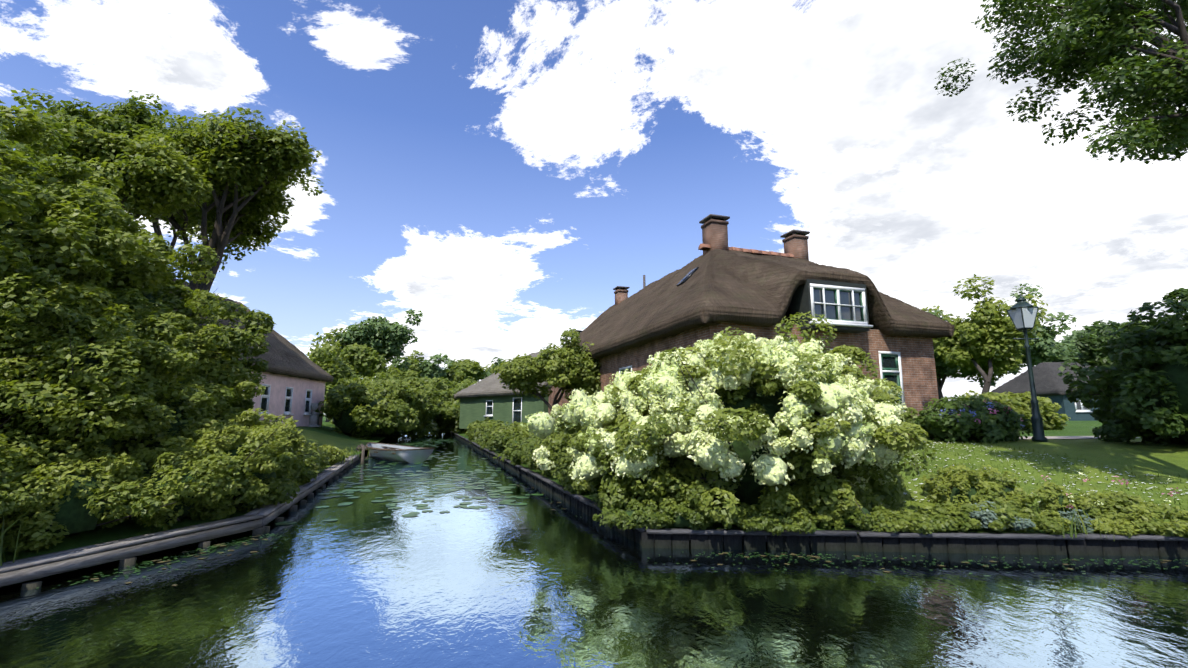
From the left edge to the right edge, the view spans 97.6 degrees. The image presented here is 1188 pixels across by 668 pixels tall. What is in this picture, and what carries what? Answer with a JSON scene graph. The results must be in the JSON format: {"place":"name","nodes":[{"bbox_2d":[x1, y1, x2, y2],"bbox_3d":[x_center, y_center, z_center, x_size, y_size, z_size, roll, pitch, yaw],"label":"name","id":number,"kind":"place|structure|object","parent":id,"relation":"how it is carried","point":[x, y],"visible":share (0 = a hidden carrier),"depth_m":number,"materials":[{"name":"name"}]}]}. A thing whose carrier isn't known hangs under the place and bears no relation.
{"place":"outdoors","nodes":[
{"label":"outdoors","id":0,"kind":"place"},
{"bbox_2d":[245,372,325,426],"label":"pink house walls","id":1,"kind":"structure","parent":0,"point":[279,383],"depth_m":28.18,"materials":[{"name":"pink paint"}]},
{"bbox_2d":[170,278,333,381],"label":"thatched roof","id":2,"kind":"structure","parent":1,"relation":"on","point":[283,356],"depth_m":28.33,"materials":[{"name":"wicker"}]},
{"bbox_2d":[259,384,312,413],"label":"window frames","id":3,"kind":"structure","parent":1,"relation":"in","point":[291,398],"depth_m":27.50,"materials":[{"name":"white wood"}]},
{"bbox_2d":[261,386,310,412],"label":"window panes","id":4,"kind":"structure","parent":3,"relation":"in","point":[264,403],"depth_m":27.61,"materials":[{"name":"black glass"}]},
{"bbox_2d":[288,428,368,471],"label":"lawn","id":5,"kind":"structure","parent":0,"point":[320,439],"depth_m":24.25,"materials":[{"name":"green plant"}]},
{"bbox_2d":[0,100,275,410],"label":"tall shrubs","id":6,"kind":"object","parent":5,"relation":"on","point":[83,221],"depth_m":8.76,"materials":[{"name":"green plant"}]},
{"bbox_2d":[1,416,1153,562],"bbox_3d":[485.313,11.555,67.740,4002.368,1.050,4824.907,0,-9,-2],"label":"ground","id":7,"kind":"structure","parent":0,"point":[119,531],"depth_m":6.64,"materials":[{"name":"green plant"}]},
{"bbox_2d":[0,105,120,202],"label":"tree","id":8,"kind":"object","parent":7,"relation":"on","point":[7,145],"visible":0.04,"depth_m":11.86,"materials":[{"name":"green plant"}]},
{"bbox_2d":[0,154,156,324],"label":"shrubs","id":9,"kind":"object","parent":7,"relation":"on","point":[54,178],"visible":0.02,"depth_m":8.73,"materials":[{"name":"green plant"}]},
{"bbox_2d":[11,88,214,253],"bbox_3d":[-14.952,-1.813,15.506,5.505,10.145,5.859,5,-10,-29],"label":"tree","id":10,"kind":"object","parent":7,"relation":"on","point":[157,178],"visible":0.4,"depth_m":15.15,"materials":[{"name":"green plant"}]},
{"bbox_2d":[48,90,210,263],"bbox_3d":[-19.241,-2.845,21.930,7.245,14.175,8.501,6,-11,-36],"label":"tree","id":11,"kind":"object","parent":7,"relation":"on","point":[130,115],"visible":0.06,"depth_m":19.77,"materials":[{"name":"green plant"}]},
{"bbox_2d":[0,273,265,474],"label":"shrubs","id":12,"kind":"object","parent":7,"relation":"on","point":[143,356],"depth_m":6.79,"materials":[{"name":"green plant"}]},
{"bbox_2d":[0,408,350,552],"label":"low shrubs","id":13,"kind":"object","parent":7,"relation":"on","point":[281,449],"depth_m":6.56,"materials":[{"name":"green plant"}]},
{"bbox_2d":[0,455,360,589],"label":"quay","id":14,"kind":"structure","parent":7,"relation":"on","point":[125,551],"depth_m":6.08,"materials":[{"name":"grey wood"}]},
{"bbox_2d":[144,107,326,328],"bbox_3d":[-13.843,-2.000,19.176,7.995,11.654,6.204,-4,-10,24],"label":"tree","id":15,"kind":"object","parent":7,"relation":"on","point":[251,174],"visible":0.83,"depth_m":18.47,"materials":[{"name":"green plant"}]},
{"bbox_2d":[306,403,320,426],"bbox_3d":[-16.436,4.740,30.439,0.700,1.395,0.700,0,-9,-2],"label":"garden urn","id":16,"kind":"object","parent":7,"relation":"on","point":[314,419],"visible":0.88,"depth_m":30.28,"materials":[{"name":"stone"}]},
{"bbox_2d":[306,332,362,421],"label":"tree","id":17,"kind":"object","parent":7,"relation":"on","point":[334,366],"visible":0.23,"depth_m":47.96,"materials":[{"name":"green plant"}]},
{"bbox_2d":[308,328,393,379],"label":"tree","id":18,"kind":"object","parent":7,"relation":"on","point":[363,360],"visible":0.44,"depth_m":56.69,"materials":[{"name":"green plant"}]},
{"bbox_2d":[318,309,422,371],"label":"tree","id":19,"kind":"object","parent":7,"relation":"on","point":[381,336],"visible":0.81,"depth_m":61.05,"materials":[{"name":"green plant"}]},
{"bbox_2d":[356,443,397,454],"bbox_3d":[-9.061,5.115,21.797,1.600,0.950,1.330,3,-9,-18],"label":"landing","id":20,"kind":"object","parent":7,"relation":"on","point":[359,447],"visible":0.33,"depth_m":21.09,"materials":[{"name":"brown wood"}]},
{"bbox_2d":[315,367,477,438],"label":"shrubs","id":21,"kind":"object","parent":7,"relation":"on","point":[429,411],"depth_m":34.70,"materials":[{"name":"green plant"}]},
{"bbox_2d":[384,350,427,380],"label":"tree","id":22,"kind":"object","parent":7,"relation":"on","point":[414,365],"visible":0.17,"depth_m":82.53,"materials":[{"name":"green plant"}]},
{"bbox_2d":[418,353,454,381],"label":"tree","id":23,"kind":"object","parent":7,"relation":"on","point":[431,370],"visible":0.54,"depth_m":91.92,"materials":[{"name":"green plant"}]},
{"bbox_2d":[446,359,487,384],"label":"tree","id":24,"kind":"object","parent":7,"relation":"on","point":[469,367],"visible":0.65,"depth_m":95.84,"materials":[{"name":"green plant"}]},
{"bbox_2d":[480,357,504,378],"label":"tree","id":25,"kind":"object","parent":7,"relation":"on","point":[498,362],"visible":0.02,"depth_m":101.60,"materials":[{"name":"green plant"}]},
{"bbox_2d":[459,333,573,428],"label":"shed walls","id":26,"kind":"structure","parent":7,"relation":"on","point":[472,409],"depth_m":33.10,"materials":[{"name":"green wood"}]},
{"bbox_2d":[454,352,547,397],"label":"shed roof","id":27,"kind":"structure","parent":26,"relation":"on","point":[490,386],"depth_m":34.73,"materials":[{"name":"grey wicker"}]},
{"bbox_2d":[485,397,521,422],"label":"window frames","id":28,"kind":"structure","parent":26,"relation":"in","point":[512,408],"depth_m":31.92,"materials":[{"name":"white wood"}]},
{"bbox_2d":[486,398,520,425],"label":"window panes","id":29,"kind":"structure","parent":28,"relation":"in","point":[517,406],"depth_m":31.68,"materials":[{"name":"black glass"}]},
{"bbox_2d":[481,328,601,418],"bbox_3d":[-1.743,2.265,20.410,5.024,4.930,3.323,0,-9,-2],"label":"tree","id":30,"kind":"object","parent":7,"relation":"on","point":[572,366],"visible":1,"depth_m":20.09,"materials":[{"name":"green plant"}]},
{"bbox_2d":[0,441,1106,565],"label":"reeds","id":31,"kind":"object","parent":7,"relation":"on","point":[16,554],"visible":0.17,"depth_m":6.16,"materials":[{"name":"green plant"}]},
{"bbox_2d":[527,333,900,490],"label":"hydrangea flowers","id":32,"kind":"object","parent":7,"relation":"on","point":[781,464],"visible":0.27,"depth_m":6.84,"materials":[{"name":"white plant"}]},
{"bbox_2d":[520,332,910,490],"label":"hydrangea florets","id":33,"kind":"object","parent":32,"relation":"attached to","point":[866,399],"visible":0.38,"depth_m":6.82,"materials":[{"name":"white plant"}]},
{"bbox_2d":[548,219,938,426],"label":"house walls","id":34,"kind":"structure","parent":7,"relation":"on","point":[919,372],"depth_m":14.66,"materials":[{"name":"brown brick"}]},
{"bbox_2d":[585,283,905,411],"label":"window frames","id":35,"kind":"structure","parent":34,"relation":"in","point":[854,323],"depth_m":13.63,"materials":[{"name":"white wood"}]},
{"bbox_2d":[586,287,901,403],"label":"window panes","id":36,"kind":"structure","parent":35,"relation":"in","point":[894,369],"depth_m":14.29,"materials":[{"name":"clear glass"}]},
{"bbox_2d":[589,289,898,400],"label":"window","id":37,"kind":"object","parent":36,"relation":"in","point":[847,313],"visible":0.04,"depth_m":13.67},
{"bbox_2d":[568,249,954,358],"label":"house roof","id":38,"kind":"structure","parent":34,"relation":"on","point":[718,287],"depth_m":14.51,"materials":[{"name":"brown wicker"}]},
{"bbox_2d":[676,267,698,286],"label":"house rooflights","id":39,"kind":"object","parent":38,"relation":"in","point":[686,277],"visible":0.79,"depth_m":16.54,"materials":[{"name":"glass"}]},
{"bbox_2d":[698,244,793,256],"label":"house ridge tiles","id":40,"kind":"object","parent":38,"relation":"on","point":[750,251],"visible":0.52,"depth_m":18.11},
{"bbox_2d":[790,279,869,332],"bbox_3d":[6.275,-0.698,13.892,1.900,1.260,0.730,3,-9,-18],"label":"dormer","id":41,"kind":"object","parent":38,"relation":"attached to","point":[800,302],"visible":0.58,"depth_m":13.55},
{"bbox_2d":[926,310,1002,401],"bbox_3d":[22.885,2.464,34.830,6.621,7.540,7.207,0,-9,-2],"label":"tree","id":42,"kind":"object","parent":7,"relation":"on","point":[943,372],"visible":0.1,"depth_m":33.70,"materials":[{"name":"green plant"}]},
{"bbox_2d":[912,394,1032,442],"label":"house shrubs","id":43,"kind":"object","parent":7,"relation":"on","point":[1008,429],"depth_m":12.98,"materials":[{"name":"green plant"}]},
{"bbox_2d":[934,399,1022,423],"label":"flowers","id":44,"kind":"object","parent":43,"relation":"attached to","point":[979,421],"visible":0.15,"depth_m":13.04,"materials":[{"name":"plant"}]},
{"bbox_2d":[939,402,1024,428],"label":"flowers","id":45,"kind":"object","parent":43,"relation":"on","point":[963,410],"visible":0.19,"depth_m":12.90,"materials":[{"name":"plant"}]},
{"bbox_2d":[921,274,1048,394],"bbox_3d":[23.804,1.190,32.010,6.177,9.278,5.360,-5,-10,27],"label":"tree","id":46,"kind":"object","parent":7,"relation":"on","point":[987,333],"visible":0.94,"depth_m":30.85,"materials":[{"name":"green plant"}]},
{"bbox_2d":[961,390,1070,429],"bbox_3d":[18.370,3.516,23.031,6.499,2.002,2.394,4,-10,-22],"label":"hedge","id":47,"kind":"object","parent":7,"relation":"on","point":[1019,403],"depth_m":22.81,"materials":[{"name":"green plant"}]},
{"bbox_2d":[1008,283,1081,374],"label":"tree","id":48,"kind":"object","parent":7,"relation":"on","point":[1042,349],"visible":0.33,"depth_m":62.61,"materials":[{"name":"green plant"}]},
{"bbox_2d":[919,463,1187,537],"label":"ground cover plants","id":49,"kind":"object","parent":7,"relation":"on","point":[1136,516],"depth_m":6.92,"materials":[{"name":"green plant"}]},
{"bbox_2d":[1035,334,1104,365],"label":"tree","id":50,"kind":"object","parent":7,"relation":"on","point":[1068,358],"visible":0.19,"depth_m":70.96,"materials":[{"name":"green plant"}]},
{"bbox_2d":[961,472,1179,532],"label":"flowers","id":51,"kind":"object","parent":7,"relation":"on","point":[988,516],"depth_m":6.40,"materials":[{"name":"plant"}]},
{"bbox_2d":[1062,321,1150,357],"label":"tree","id":52,"kind":"object","parent":7,"relation":"on","point":[1069,337],"visible":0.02,"depth_m":72.26,"materials":[{"name":"green plant"}]},
{"bbox_2d":[1057,286,1187,444],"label":"shrubs","id":53,"kind":"object","parent":7,"relation":"on","point":[1137,342],"depth_m":11.97,"materials":[{"name":"green plant"}]},
{"bbox_2d":[0,432,1187,667],"bbox_3d":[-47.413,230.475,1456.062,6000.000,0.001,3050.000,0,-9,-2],"label":"water","id":54,"kind":"structure","parent":0,"point":[546,580],"depth_m":4.66,"materials":[{"name":"blue liquid"}]},
{"bbox_2d":[366,442,434,462],"bbox_3d":[-7.603,4.483,19.634,3.940,0.647,1.606,-8,-12,43],"label":"rowing boat","id":55,"kind":"object","parent":54,"relation":"on","point":[396,453],"visible":1,"depth_m":18.55,"materials":[{"name":"white wood"}]},
{"bbox_2d":[361,445,367,463],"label":"moorings","id":56,"kind":"object","parent":55,"relation":"attached to","point":[363,454],"visible":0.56,"depth_m":17.81,"materials":[{"name":"brown wood"}]},
{"bbox_2d":[275,438,543,524],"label":"lily pads","id":57,"kind":"object","parent":54,"relation":"on","point":[468,488],"visible":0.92,"depth_m":11.83,"materials":[{"name":"green plant"}]},
{"bbox_2d":[52,440,1187,588],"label":"flotsam","id":58,"kind":"object","parent":54,"relation":"on","point":[728,553],"visible":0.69,"depth_m":6.00,"materials":[{"name":"green plant"}]},
{"bbox_2d":[0,0,1187,414],"label":"sky","id":59,"kind":"structure","parent":0,"point":[492,171],"materials":[{"name":"blue"}]},
{"bbox_2d":[613,214,809,290],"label":"chimney caps","id":60,"kind":"object","parent":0,"point":[725,218],"visible":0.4,"depth_m":18.69,"materials":[{"name":"black metal"}]},
{"bbox_2d":[450,431,1187,556],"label":"quay","id":61,"kind":"structure","parent":0,"point":[1084,544],"depth_m":6.36,"materials":[{"name":"brown wood"}]},
{"bbox_2d":[465,413,1023,535],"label":"bank plants","id":62,"kind":"object","parent":61,"relation":"on","point":[923,521],"depth_m":6.61,"materials":[{"name":"green plant"}]},
{"bbox_2d":[568,311,936,522],"bbox_3d":[2.258,1.233,7.948,5.262,3.103,4.550,0,-9,-2],"label":"hydrangea","id":63,"kind":"object","parent":61,"relation":"on","point":[671,484],"depth_m":6.97,"materials":[{"name":"plant"}]},
{"bbox_2d":[713,439,1187,523],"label":"lawn","id":64,"kind":"structure","parent":0,"point":[1145,470],"depth_m":10.07,"materials":[{"name":"green plant"}]},
{"bbox_2d":[1007,294,1047,441],"bbox_3d":[11.546,0.852,13.769,0.636,3.941,0.636,-4,-10,23],"label":"street lamp","id":65,"kind":"object","parent":64,"relation":"on","point":[1022,312],"visible":1,"depth_m":13.79,"materials":[{"name":"metal"}]},
{"bbox_2d":[1041,475,1179,507],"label":"flowers","id":66,"kind":"object","parent":64,"relation":"on","point":[1127,482],"visible":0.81,"depth_m":6.98,"materials":[{"name":"plant"}]},
{"bbox_2d":[934,0,1187,163],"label":"foliage","id":67,"kind":"object","parent":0,"point":[1105,49],"depth_m":7.78,"materials":[{"name":"green plant"}]},
{"bbox_2d":[1039,395,1104,420],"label":"barn walls","id":68,"kind":"structure","parent":0,"point":[1068,409],"depth_m":44.83,"materials":[{"name":"teal wood"}]},
{"bbox_2d":[989,362,1113,395],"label":"barn roof","id":69,"kind":"structure","parent":68,"relation":"on","point":[1048,380],"depth_m":48.55,"materials":[{"name":"grey wicker"}]},
{"bbox_2d":[1019,436,1139,438],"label":"gravel path","id":70,"kind":"structure","parent":0,"point":[1064,437],"depth_m":15.53,"materials":[{"name":"beige gravel"}]},
{"bbox_2d":[1076,400,1087,409],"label":"window","id":71,"kind":"structure","parent":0,"point":[1079,405],"depth_m":44.86,"materials":[{"name":"grey glass"}]}
]}

